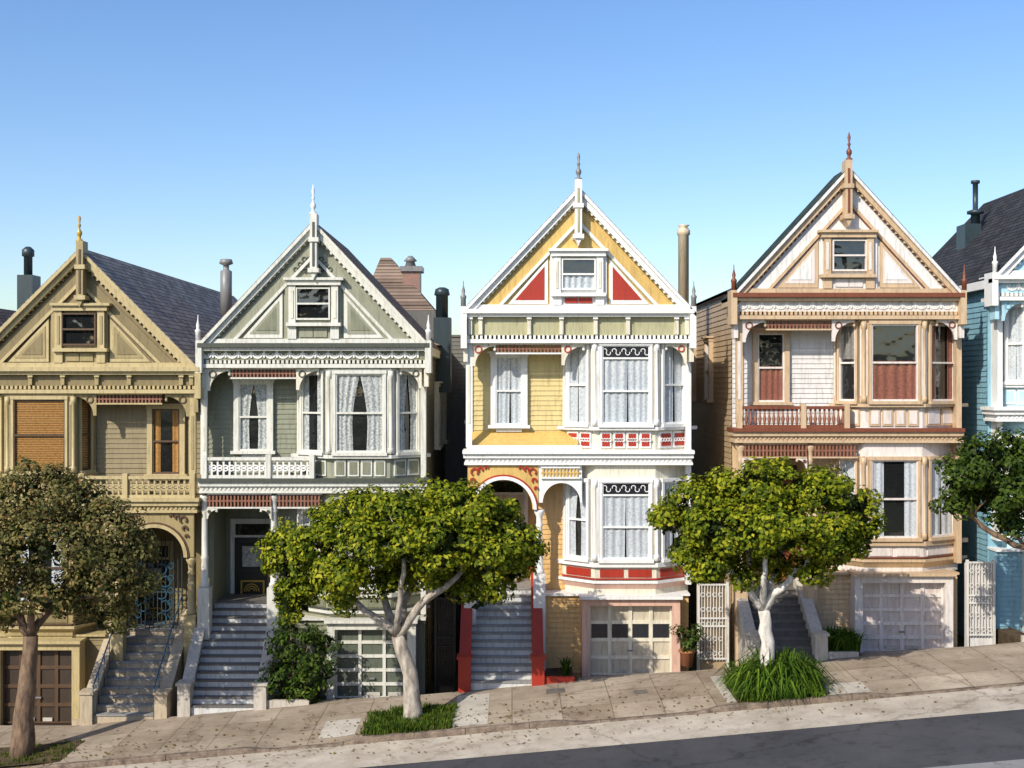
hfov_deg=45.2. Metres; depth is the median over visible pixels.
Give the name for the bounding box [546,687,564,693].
utility cover
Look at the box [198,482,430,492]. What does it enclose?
belt cornice sage trim
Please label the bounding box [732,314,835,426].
clapboards
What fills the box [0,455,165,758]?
olive street tree
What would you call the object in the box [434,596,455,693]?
dark iron gate
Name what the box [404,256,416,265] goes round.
chimney pot
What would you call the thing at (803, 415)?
balcony post
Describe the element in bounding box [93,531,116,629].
clapboards
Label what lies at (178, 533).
brown arch moulding olive
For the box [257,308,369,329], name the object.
gable panel sage siding
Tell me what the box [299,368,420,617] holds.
bay walls
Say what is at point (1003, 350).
bay pilaster
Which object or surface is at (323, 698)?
garage block
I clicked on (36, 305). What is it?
rake dentils
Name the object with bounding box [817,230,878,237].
attic head
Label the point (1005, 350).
window casing
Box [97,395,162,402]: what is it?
spindle frieze
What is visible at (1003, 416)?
belt dentils
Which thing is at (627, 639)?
garage door rail
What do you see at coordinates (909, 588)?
garage door
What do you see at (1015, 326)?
window curtain
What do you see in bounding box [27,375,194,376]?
cornice bracket olive trim
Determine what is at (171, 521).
porch arch
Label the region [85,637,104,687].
clapboards base
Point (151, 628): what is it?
stair tread
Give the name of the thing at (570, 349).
arched bracket scroll
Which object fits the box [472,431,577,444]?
skirt roof
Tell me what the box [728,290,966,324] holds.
cornice end block
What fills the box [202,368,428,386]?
corner bracket
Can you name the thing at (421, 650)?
clapboards base
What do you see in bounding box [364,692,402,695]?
garage vent
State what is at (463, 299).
end finial
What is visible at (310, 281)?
attic head
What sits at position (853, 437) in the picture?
belt dentils
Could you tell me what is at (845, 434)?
belt cornice tan trim
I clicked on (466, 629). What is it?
stair wall cap
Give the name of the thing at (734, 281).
end finial
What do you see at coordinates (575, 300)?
attic apron
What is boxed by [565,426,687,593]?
bay walls
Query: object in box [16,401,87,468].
window blind
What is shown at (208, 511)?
arched bracket scroll
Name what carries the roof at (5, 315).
attached to the gable
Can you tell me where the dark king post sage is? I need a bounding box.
[312,222,313,265]
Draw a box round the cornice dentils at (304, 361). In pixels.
[203,360,424,363]
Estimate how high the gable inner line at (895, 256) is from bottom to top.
2.586 m
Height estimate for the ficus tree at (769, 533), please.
6.102 m
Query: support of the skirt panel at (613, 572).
on the bay skirt at (597, 564)
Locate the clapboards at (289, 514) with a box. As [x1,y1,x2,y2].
[273,493,298,612]
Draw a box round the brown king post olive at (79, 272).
[78,249,80,293]
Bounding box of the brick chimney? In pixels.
[403,271,420,292]
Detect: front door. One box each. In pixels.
[139,560,168,619]
[235,537,269,593]
[496,495,523,580]
[767,479,796,580]
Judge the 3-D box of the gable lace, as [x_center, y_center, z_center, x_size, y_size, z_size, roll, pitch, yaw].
[-5.696,-3.422,35.160,1.128,0.443,0.080,0,0,0]
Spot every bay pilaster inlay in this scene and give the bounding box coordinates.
[4,405,94,589]
[297,379,393,522]
[563,351,659,553]
[834,329,926,532]
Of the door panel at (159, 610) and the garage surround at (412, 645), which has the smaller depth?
the garage surround at (412, 645)
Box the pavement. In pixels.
[0,642,1023,767]
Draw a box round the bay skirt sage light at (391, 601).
[303,593,427,615]
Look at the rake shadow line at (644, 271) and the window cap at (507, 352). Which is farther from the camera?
the window cap at (507, 352)
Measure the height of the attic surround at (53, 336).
1.661 m
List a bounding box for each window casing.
[0,396,185,601]
[232,370,444,584]
[490,343,684,559]
[692,320,953,537]
[1004,303,1023,473]
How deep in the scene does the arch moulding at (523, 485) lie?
35.14 m
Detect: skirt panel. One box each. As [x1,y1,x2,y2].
[14,614,91,622]
[306,595,419,606]
[566,566,684,576]
[869,545,952,555]
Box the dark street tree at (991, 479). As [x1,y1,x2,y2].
[928,425,1023,549]
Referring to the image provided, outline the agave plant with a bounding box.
[555,655,575,675]
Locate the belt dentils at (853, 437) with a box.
[737,436,960,439]
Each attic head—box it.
[49,303,112,310]
[283,277,343,285]
[548,248,607,256]
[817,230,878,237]
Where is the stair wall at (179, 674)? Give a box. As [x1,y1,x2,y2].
[97,649,183,716]
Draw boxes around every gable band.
[0,272,175,377]
[219,245,407,353]
[484,211,672,319]
[754,192,943,302]
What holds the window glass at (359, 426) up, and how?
attached to the window casing at (271, 414)
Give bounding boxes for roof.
[0,250,237,363]
[0,309,15,326]
[201,224,440,353]
[373,258,435,313]
[467,190,690,305]
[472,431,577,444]
[696,288,730,305]
[722,171,959,302]
[932,188,1023,285]
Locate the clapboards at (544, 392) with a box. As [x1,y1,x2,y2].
[469,338,564,430]
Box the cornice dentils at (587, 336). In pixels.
[467,335,688,338]
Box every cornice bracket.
[28,377,193,384]
[468,319,688,334]
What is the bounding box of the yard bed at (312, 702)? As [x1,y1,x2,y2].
[273,689,319,704]
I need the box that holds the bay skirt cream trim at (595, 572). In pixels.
[562,564,683,577]
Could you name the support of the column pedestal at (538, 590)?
on the ground at (960, 640)
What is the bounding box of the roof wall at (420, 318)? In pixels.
[407,311,435,338]
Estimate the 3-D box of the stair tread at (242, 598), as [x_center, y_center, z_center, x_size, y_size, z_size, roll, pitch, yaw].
[-7.910,7.619,35.584,1.822,2.438,4.032,0,0,0]
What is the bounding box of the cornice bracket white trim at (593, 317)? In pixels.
[468,317,688,318]
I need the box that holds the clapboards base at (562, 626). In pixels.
[545,596,688,672]
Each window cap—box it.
[142,404,182,405]
[229,378,442,382]
[487,351,530,352]
[696,328,791,341]
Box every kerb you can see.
[39,682,1023,767]
[72,719,79,725]
[267,699,309,708]
[544,676,574,683]
[828,651,858,658]
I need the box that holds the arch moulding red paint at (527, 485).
[477,474,537,509]
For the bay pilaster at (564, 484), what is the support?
attached to the bay walls at (628, 471)
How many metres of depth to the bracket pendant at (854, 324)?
35.19 m
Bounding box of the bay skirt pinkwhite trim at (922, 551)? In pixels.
[868,543,952,556]
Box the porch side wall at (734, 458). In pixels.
[731,442,737,661]
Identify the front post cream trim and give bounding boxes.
[202,390,204,450]
[468,365,469,422]
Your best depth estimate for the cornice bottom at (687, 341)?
35.04 m
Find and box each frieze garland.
[203,351,418,358]
[737,302,954,308]
[1006,283,1023,290]
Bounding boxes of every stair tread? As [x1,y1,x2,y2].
[93,619,179,715]
[191,593,266,707]
[471,580,531,682]
[748,580,814,657]
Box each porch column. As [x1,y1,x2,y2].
[115,557,195,614]
[200,494,278,587]
[534,509,544,573]
[735,444,813,565]
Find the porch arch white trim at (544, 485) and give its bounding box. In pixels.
[538,465,581,502]
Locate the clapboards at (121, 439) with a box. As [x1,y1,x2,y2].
[93,393,201,494]
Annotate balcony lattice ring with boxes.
[91,484,188,490]
[207,465,308,471]
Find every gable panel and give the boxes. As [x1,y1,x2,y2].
[16,327,142,357]
[250,301,375,333]
[515,267,641,299]
[785,248,912,282]
[791,256,906,279]
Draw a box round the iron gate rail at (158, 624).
[127,591,182,625]
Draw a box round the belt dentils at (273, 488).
[201,487,423,489]
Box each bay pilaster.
[4,397,95,599]
[297,371,394,553]
[563,343,659,560]
[833,322,926,537]
[1003,321,1003,380]
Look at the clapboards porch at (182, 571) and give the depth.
37.58 m
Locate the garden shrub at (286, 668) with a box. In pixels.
[257,608,343,702]
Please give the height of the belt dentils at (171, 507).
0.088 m
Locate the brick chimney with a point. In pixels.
(412, 278)
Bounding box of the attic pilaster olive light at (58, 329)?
[57,316,101,343]
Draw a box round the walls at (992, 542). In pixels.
[987,421,1001,561]
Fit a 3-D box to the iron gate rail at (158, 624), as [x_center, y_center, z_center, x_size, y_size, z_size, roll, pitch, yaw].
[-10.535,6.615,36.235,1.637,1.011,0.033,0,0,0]
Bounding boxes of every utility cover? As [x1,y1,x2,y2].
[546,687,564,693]
[633,689,647,693]
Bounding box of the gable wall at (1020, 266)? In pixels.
[1012,260,1023,269]
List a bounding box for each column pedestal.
[111,613,196,669]
[197,586,280,693]
[464,572,544,670]
[734,577,816,665]
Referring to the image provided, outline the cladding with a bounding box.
[444,337,467,630]
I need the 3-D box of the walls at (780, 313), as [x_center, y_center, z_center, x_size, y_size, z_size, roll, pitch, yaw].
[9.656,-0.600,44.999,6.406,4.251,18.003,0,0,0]
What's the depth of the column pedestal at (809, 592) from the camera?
35.18 m
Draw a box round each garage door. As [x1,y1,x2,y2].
[4,650,71,724]
[336,630,406,698]
[590,606,669,675]
[863,583,940,651]
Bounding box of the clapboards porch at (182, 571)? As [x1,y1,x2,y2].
[140,513,195,618]
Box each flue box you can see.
[17,275,40,309]
[433,317,451,392]
[956,224,980,249]
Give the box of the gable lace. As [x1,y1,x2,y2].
[293,257,332,271]
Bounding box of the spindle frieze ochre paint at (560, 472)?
[541,468,579,476]
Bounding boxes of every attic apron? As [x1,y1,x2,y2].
[66,353,92,360]
[299,328,326,336]
[565,298,591,302]
[835,279,862,286]
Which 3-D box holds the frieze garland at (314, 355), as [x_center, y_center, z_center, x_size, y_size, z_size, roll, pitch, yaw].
[-5.787,-0.831,35.139,6.238,0.221,0.045,0,0,0]
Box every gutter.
[432,348,439,357]
[722,298,727,308]
[959,280,983,292]
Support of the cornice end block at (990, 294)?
on the front post at (997, 363)
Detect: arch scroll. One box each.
[128,513,188,537]
[470,465,537,489]
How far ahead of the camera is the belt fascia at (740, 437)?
35.15 m
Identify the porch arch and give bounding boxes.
[119,513,194,556]
[468,465,537,508]
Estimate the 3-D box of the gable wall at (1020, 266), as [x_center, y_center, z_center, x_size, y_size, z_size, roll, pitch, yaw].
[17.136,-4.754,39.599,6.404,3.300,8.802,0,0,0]
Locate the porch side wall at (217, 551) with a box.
[208,495,225,608]
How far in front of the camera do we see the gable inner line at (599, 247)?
35.13 m
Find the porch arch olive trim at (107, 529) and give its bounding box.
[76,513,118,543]
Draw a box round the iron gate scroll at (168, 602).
[135,563,173,623]
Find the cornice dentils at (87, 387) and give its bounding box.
[0,386,194,388]
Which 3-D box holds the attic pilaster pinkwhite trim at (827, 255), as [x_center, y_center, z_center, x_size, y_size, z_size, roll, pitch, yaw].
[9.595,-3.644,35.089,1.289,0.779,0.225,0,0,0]
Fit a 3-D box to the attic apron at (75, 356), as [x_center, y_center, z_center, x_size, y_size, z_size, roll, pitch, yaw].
[-12.351,-0.767,35.139,0.781,0.221,0.125,0,0,0]
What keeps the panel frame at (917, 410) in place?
attached to the bay walls at (902, 449)
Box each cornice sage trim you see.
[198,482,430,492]
[202,347,424,350]
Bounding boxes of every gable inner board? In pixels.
[0,285,160,362]
[233,257,392,338]
[499,223,657,304]
[769,205,928,287]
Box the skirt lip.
[467,445,581,449]
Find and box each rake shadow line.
[0,268,194,378]
[203,241,424,354]
[467,207,675,319]
[737,187,945,304]
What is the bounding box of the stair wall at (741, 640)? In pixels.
[733,579,811,665]
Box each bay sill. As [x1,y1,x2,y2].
[1,472,98,476]
[291,453,430,458]
[557,426,696,429]
[829,403,967,406]
[1003,385,1023,386]
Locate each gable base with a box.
[0,363,184,366]
[211,339,415,342]
[476,305,680,308]
[746,288,951,292]
[1008,270,1023,274]
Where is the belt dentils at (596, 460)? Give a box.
[467,459,690,461]
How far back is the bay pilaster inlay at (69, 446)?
35.17 m
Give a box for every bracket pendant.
[215,368,402,511]
[493,343,667,350]
[753,319,938,461]
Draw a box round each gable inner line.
[3,289,155,362]
[238,263,388,338]
[503,228,653,304]
[773,209,924,287]
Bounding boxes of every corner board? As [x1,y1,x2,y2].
[472,366,472,431]
[742,342,742,424]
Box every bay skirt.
[1,603,96,637]
[308,589,429,613]
[557,559,693,583]
[851,538,967,561]
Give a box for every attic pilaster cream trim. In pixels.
[291,290,335,317]
[556,261,600,288]
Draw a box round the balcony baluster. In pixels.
[742,409,843,424]
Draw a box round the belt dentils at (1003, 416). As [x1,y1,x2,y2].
[998,415,1021,417]
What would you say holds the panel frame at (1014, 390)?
attached to the bay walls at (1013, 425)
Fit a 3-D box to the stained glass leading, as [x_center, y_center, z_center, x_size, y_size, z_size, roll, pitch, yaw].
[3.256,1.037,35.174,1.352,4.117,0.012,0,0,0]
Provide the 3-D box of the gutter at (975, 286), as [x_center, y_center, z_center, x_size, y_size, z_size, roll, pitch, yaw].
[16.999,-2.879,37.120,6.694,0.241,4.362,0,0,0]
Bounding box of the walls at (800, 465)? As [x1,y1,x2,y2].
[796,443,808,556]
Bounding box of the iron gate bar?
[129,535,177,627]
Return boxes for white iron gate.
[697,582,728,669]
[964,560,995,646]
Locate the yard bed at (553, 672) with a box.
[544,667,572,675]
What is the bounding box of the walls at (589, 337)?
[469,337,683,338]
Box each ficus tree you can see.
[250,473,549,721]
[645,456,887,667]
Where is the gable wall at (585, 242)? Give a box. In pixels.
[481,207,673,304]
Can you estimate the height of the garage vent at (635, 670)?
0.101 m
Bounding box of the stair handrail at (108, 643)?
[92,595,181,721]
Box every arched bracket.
[74,393,188,415]
[207,368,421,518]
[472,343,686,365]
[742,319,956,467]
[1001,301,1021,320]
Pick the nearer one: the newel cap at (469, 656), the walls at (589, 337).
the newel cap at (469, 656)
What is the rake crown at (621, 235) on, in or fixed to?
attached to the gable wall at (585, 242)
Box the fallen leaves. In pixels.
[3,652,1010,767]
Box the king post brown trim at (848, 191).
[848,168,849,212]
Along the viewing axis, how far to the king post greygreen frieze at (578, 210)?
34.76 m
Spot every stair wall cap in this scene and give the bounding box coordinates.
[87,609,186,692]
[182,624,275,678]
[459,567,543,652]
[733,578,821,634]
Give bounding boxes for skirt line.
[12,619,92,624]
[308,605,414,609]
[562,574,684,579]
[866,554,952,558]
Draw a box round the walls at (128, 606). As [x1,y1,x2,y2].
[122,545,134,625]
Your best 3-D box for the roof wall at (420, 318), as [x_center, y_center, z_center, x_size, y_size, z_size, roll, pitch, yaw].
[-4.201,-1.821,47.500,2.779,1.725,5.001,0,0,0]
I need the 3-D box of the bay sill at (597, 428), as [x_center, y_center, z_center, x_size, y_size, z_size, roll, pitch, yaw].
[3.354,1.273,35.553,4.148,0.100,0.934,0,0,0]
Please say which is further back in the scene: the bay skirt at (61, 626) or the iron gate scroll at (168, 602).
the iron gate scroll at (168, 602)
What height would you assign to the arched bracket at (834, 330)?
4.275 m
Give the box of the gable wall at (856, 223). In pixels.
[751,188,943,287]
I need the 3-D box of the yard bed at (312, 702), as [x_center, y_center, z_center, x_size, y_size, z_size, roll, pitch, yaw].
[-6.144,9.221,34.550,1.192,0.945,1.900,0,0,0]
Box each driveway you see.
[0,725,71,731]
[314,696,401,703]
[577,671,685,680]
[860,646,969,655]
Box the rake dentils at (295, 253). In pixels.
[215,240,411,338]
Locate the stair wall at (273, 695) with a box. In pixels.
[194,608,281,698]
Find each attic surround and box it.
[51,306,107,362]
[285,281,341,338]
[550,253,606,304]
[820,234,876,287]
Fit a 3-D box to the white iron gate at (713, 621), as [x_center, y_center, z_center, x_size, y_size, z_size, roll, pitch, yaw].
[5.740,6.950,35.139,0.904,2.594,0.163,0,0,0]
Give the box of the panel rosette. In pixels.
[573,437,684,441]
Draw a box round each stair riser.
[94,631,175,723]
[191,603,266,714]
[471,590,531,689]
[748,590,813,660]
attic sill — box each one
[52,348,109,351]
[286,323,341,325]
[551,293,605,296]
[819,274,875,277]
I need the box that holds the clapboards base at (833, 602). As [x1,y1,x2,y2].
[817,575,956,646]
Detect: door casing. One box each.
[135,541,173,619]
[230,519,270,593]
[482,480,527,580]
[759,460,796,573]
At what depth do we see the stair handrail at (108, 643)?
34.44 m
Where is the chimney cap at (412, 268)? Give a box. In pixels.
[400,266,423,273]
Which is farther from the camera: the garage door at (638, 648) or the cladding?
the cladding
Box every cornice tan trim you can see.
[728,431,963,442]
[737,297,959,300]
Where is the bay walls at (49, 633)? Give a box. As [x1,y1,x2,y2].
[0,393,92,635]
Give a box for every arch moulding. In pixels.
[125,524,186,557]
[477,476,536,509]
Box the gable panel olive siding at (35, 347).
[22,333,136,354]
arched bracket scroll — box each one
[86,396,186,403]
[207,370,418,512]
[474,345,684,352]
[744,321,955,462]
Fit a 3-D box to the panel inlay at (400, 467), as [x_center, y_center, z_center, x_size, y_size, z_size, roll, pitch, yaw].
[-4.431,2.411,35.538,3.379,0.357,0.712,0,0,0]
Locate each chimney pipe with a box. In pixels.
[219,259,232,315]
[677,224,689,302]
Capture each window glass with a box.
[16,315,172,601]
[249,289,410,586]
[509,260,674,556]
[759,241,946,535]
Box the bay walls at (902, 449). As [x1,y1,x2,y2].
[835,403,957,570]
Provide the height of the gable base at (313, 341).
0.123 m
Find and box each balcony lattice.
[88,479,188,494]
[207,460,308,474]
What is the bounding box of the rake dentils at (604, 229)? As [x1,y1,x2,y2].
[480,205,676,304]
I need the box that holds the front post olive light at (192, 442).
[191,416,193,468]
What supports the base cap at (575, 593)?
on the garage block at (576, 675)
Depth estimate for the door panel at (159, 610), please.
37.47 m
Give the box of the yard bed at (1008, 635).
[996,628,1023,643]
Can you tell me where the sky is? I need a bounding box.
[0,0,1023,334]
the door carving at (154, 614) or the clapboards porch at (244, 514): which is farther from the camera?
the clapboards porch at (244, 514)
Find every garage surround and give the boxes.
[0,641,84,724]
[327,624,416,699]
[581,600,679,676]
[850,575,952,651]
[1022,552,1023,632]
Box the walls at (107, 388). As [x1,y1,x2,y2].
[5,386,201,494]
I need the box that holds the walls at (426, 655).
[426,611,427,693]
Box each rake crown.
[0,252,201,374]
[201,225,424,342]
[467,191,695,313]
[737,172,960,292]
[988,246,1023,282]
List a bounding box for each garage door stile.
[3,650,58,722]
[336,630,407,697]
[590,606,670,674]
[879,583,942,650]
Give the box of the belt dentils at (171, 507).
[16,506,194,508]
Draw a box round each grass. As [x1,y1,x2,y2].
[0,739,84,766]
[360,701,457,735]
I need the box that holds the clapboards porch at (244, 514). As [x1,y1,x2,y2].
[226,493,272,592]
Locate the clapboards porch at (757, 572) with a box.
[738,443,796,573]
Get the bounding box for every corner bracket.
[194,393,199,411]
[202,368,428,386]
[463,343,693,361]
[732,319,963,337]
[990,300,998,319]
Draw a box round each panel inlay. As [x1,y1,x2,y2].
[1,479,87,493]
[302,461,417,473]
[568,433,683,445]
[839,410,952,423]
[1006,391,1023,402]
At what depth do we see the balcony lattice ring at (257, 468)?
35.19 m
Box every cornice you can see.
[0,367,198,374]
[0,495,201,512]
[197,343,428,346]
[197,476,431,481]
[462,449,694,464]
[463,309,694,316]
[726,293,964,296]
[727,427,964,431]
[979,275,1023,282]
[980,406,1023,421]
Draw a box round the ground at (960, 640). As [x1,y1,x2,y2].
[165,617,1021,767]
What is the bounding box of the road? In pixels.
[363,709,1023,767]
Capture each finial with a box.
[76,216,82,240]
[195,315,430,339]
[310,184,316,212]
[460,281,696,305]
[575,153,581,178]
[731,265,966,289]
[845,133,852,159]
[992,250,997,271]
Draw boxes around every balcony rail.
[84,476,188,497]
[207,457,315,477]
[742,406,850,427]
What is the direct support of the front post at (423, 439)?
attached to the walls at (426, 655)
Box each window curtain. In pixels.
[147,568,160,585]
[154,410,177,471]
[241,375,415,585]
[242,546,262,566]
[497,275,681,557]
[759,326,951,399]
[1009,307,1022,496]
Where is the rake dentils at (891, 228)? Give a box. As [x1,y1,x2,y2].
[750,186,943,287]
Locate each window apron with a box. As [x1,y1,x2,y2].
[241,455,264,456]
[496,429,521,431]
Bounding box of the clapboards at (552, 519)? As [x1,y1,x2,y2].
[538,483,564,589]
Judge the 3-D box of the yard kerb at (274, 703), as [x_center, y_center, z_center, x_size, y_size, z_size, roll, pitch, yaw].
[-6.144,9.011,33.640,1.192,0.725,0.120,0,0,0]
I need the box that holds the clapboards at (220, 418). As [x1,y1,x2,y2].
[208,363,298,474]
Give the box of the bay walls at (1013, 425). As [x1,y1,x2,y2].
[1002,387,1023,547]
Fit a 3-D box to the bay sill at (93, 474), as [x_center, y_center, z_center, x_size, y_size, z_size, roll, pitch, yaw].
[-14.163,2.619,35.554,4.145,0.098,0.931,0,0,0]
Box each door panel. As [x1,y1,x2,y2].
[146,608,162,619]
[241,580,264,593]
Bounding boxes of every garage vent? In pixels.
[34,717,52,720]
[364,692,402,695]
[614,669,646,672]
[885,645,917,648]
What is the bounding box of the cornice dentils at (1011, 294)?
[998,293,1023,295]
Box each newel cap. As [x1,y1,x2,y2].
[78,688,172,694]
[175,679,270,685]
[457,653,545,659]
[743,630,829,635]
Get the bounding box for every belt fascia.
[18,505,201,509]
[200,486,425,490]
[465,458,691,461]
[730,435,962,439]
[985,414,1023,418]
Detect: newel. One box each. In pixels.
[80,692,170,725]
[177,684,268,716]
[458,660,543,692]
[745,635,827,660]
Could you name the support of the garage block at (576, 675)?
on the ground at (960, 640)
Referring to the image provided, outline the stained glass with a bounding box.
[603,347,647,493]
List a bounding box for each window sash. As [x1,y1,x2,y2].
[14,313,178,604]
[239,287,445,589]
[496,258,684,559]
[691,239,953,537]
[1007,306,1022,473]
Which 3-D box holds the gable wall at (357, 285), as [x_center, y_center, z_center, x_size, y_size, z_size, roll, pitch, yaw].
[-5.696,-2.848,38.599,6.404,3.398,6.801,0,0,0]
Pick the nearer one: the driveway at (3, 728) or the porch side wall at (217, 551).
the driveway at (3, 728)
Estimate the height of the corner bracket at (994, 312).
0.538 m
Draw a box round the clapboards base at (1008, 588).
[996,552,1021,625]
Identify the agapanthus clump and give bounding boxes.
[710,643,851,704]
[800,622,875,655]
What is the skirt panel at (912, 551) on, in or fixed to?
on the bay skirt at (928, 543)
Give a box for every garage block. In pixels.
[320,621,425,700]
[573,673,580,680]
[988,549,1021,631]
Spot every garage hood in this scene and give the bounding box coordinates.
[0,637,86,643]
[324,616,418,623]
[579,592,682,599]
[847,570,956,576]
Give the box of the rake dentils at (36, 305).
[1,267,179,361]
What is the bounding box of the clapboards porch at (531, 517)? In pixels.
[476,490,535,579]
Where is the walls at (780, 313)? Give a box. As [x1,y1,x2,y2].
[696,293,948,425]
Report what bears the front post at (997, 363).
attached to the walls at (992, 542)
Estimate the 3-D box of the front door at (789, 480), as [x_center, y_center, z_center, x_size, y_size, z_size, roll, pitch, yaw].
[8.201,4.569,37.545,1.042,3.360,0.113,0,0,0]
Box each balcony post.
[78,473,195,497]
[201,454,314,477]
[736,403,849,427]
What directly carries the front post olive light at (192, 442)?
attached to the front post at (191, 408)
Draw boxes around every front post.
[189,393,196,492]
[200,368,426,613]
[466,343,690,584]
[735,319,961,562]
[991,301,1002,540]
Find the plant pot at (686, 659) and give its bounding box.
[678,648,694,666]
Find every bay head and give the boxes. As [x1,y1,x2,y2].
[0,394,74,396]
[294,369,399,370]
[856,319,934,321]
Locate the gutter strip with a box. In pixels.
[95,685,1023,767]
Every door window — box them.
[144,565,163,590]
[240,543,265,567]
[592,624,668,637]
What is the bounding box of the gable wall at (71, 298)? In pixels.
[0,269,180,362]
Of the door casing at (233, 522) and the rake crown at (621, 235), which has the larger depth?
the door casing at (233, 522)
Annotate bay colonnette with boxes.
[4,397,75,575]
[326,371,393,565]
[592,343,659,561]
[861,321,926,539]
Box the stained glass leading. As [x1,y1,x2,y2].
[603,348,647,491]
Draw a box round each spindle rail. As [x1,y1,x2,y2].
[79,393,162,526]
[207,368,321,508]
[496,343,579,478]
[742,319,857,457]
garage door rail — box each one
[5,665,71,722]
[337,640,406,697]
[591,620,669,674]
[863,594,940,650]
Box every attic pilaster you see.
[54,311,105,362]
[288,285,338,338]
[553,256,603,304]
[823,237,874,288]
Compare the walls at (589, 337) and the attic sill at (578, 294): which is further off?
the walls at (589, 337)
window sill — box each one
[0,470,187,608]
[230,440,448,592]
[464,420,684,562]
[691,398,954,541]
[1003,381,1023,518]
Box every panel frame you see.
[1,478,90,495]
[8,319,150,361]
[243,293,382,337]
[302,459,418,475]
[508,259,648,303]
[567,431,683,447]
[777,240,920,287]
[839,408,952,425]
[1005,389,1023,403]
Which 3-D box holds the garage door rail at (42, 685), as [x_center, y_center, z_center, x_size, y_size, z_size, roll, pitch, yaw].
[-13.543,8.641,35.179,2.041,2.137,0.045,0,0,0]
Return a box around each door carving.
[146,611,160,618]
[244,583,258,590]
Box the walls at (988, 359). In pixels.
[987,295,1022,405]
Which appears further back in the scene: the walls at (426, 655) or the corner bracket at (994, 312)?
the walls at (426, 655)
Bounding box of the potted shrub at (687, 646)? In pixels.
[669,623,703,666]
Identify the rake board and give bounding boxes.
[0,258,194,375]
[204,230,424,351]
[467,196,689,317]
[737,178,957,301]
[998,250,1023,283]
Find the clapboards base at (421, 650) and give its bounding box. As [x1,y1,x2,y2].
[280,621,424,695]
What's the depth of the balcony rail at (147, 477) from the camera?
35.14 m
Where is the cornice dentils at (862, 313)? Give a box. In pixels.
[737,311,956,314]
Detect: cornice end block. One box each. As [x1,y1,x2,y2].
[195,340,431,372]
[195,373,202,398]
[461,306,695,348]
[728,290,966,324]
[984,272,997,306]
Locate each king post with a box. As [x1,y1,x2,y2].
[76,241,87,306]
[308,213,320,279]
[572,179,583,246]
[839,160,854,227]
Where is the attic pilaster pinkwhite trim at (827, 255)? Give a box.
[826,242,871,269]
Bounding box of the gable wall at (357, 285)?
[218,242,410,338]
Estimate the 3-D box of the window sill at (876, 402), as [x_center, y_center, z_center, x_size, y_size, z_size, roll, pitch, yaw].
[9.655,2.493,39.490,6.869,4.008,8.922,0,0,0]
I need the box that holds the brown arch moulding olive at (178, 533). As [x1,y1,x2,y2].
[120,522,188,556]
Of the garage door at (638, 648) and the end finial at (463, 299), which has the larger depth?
the garage door at (638, 648)
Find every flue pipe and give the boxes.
[22,247,33,274]
[434,287,449,316]
[967,180,983,223]
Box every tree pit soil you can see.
[0,740,83,766]
[724,682,810,702]
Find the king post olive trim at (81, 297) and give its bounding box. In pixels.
[74,264,89,300]
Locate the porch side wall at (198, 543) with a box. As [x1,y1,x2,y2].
[196,511,201,612]
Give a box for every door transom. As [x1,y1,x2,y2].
[144,546,167,556]
[235,524,269,534]
[487,481,522,491]
[774,465,796,475]
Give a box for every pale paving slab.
[318,718,361,738]
[453,693,489,726]
[710,675,736,702]
[823,681,870,694]
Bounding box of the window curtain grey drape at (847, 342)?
[842,326,853,358]
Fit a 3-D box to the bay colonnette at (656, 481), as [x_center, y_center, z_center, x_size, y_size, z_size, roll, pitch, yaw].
[3.253,1.943,35.160,1.947,6.250,0.170,0,0,0]
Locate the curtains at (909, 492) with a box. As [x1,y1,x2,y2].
[842,460,951,535]
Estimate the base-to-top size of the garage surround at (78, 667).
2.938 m
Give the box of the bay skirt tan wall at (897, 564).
[843,558,964,567]
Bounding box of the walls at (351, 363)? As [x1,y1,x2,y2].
[209,361,427,475]
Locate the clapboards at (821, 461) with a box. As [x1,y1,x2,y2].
[809,443,835,568]
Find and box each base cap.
[0,630,107,636]
[280,612,427,620]
[545,590,689,595]
[823,570,958,574]
[987,547,1022,551]
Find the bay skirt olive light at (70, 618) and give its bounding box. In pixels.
[0,611,94,631]
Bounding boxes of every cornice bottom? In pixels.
[0,389,194,392]
[203,364,424,367]
[467,339,689,343]
[727,315,958,320]
[981,296,1023,302]
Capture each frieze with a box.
[0,375,194,385]
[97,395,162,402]
[204,351,424,360]
[207,369,321,506]
[467,317,687,336]
[496,345,560,352]
[577,188,579,231]
[737,301,957,312]
[743,321,857,456]
[998,283,1023,294]
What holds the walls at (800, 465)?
on the ground at (960, 640)
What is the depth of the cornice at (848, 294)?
34.88 m
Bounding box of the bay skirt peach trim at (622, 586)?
[559,579,691,588]
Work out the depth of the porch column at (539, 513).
35.27 m
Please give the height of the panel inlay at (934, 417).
0.382 m
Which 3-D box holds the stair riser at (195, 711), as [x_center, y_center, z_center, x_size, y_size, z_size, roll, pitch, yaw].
[-7.910,8.111,35.600,1.822,3.332,4.002,0,0,0]
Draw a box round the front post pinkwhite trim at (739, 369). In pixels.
[738,341,740,398]

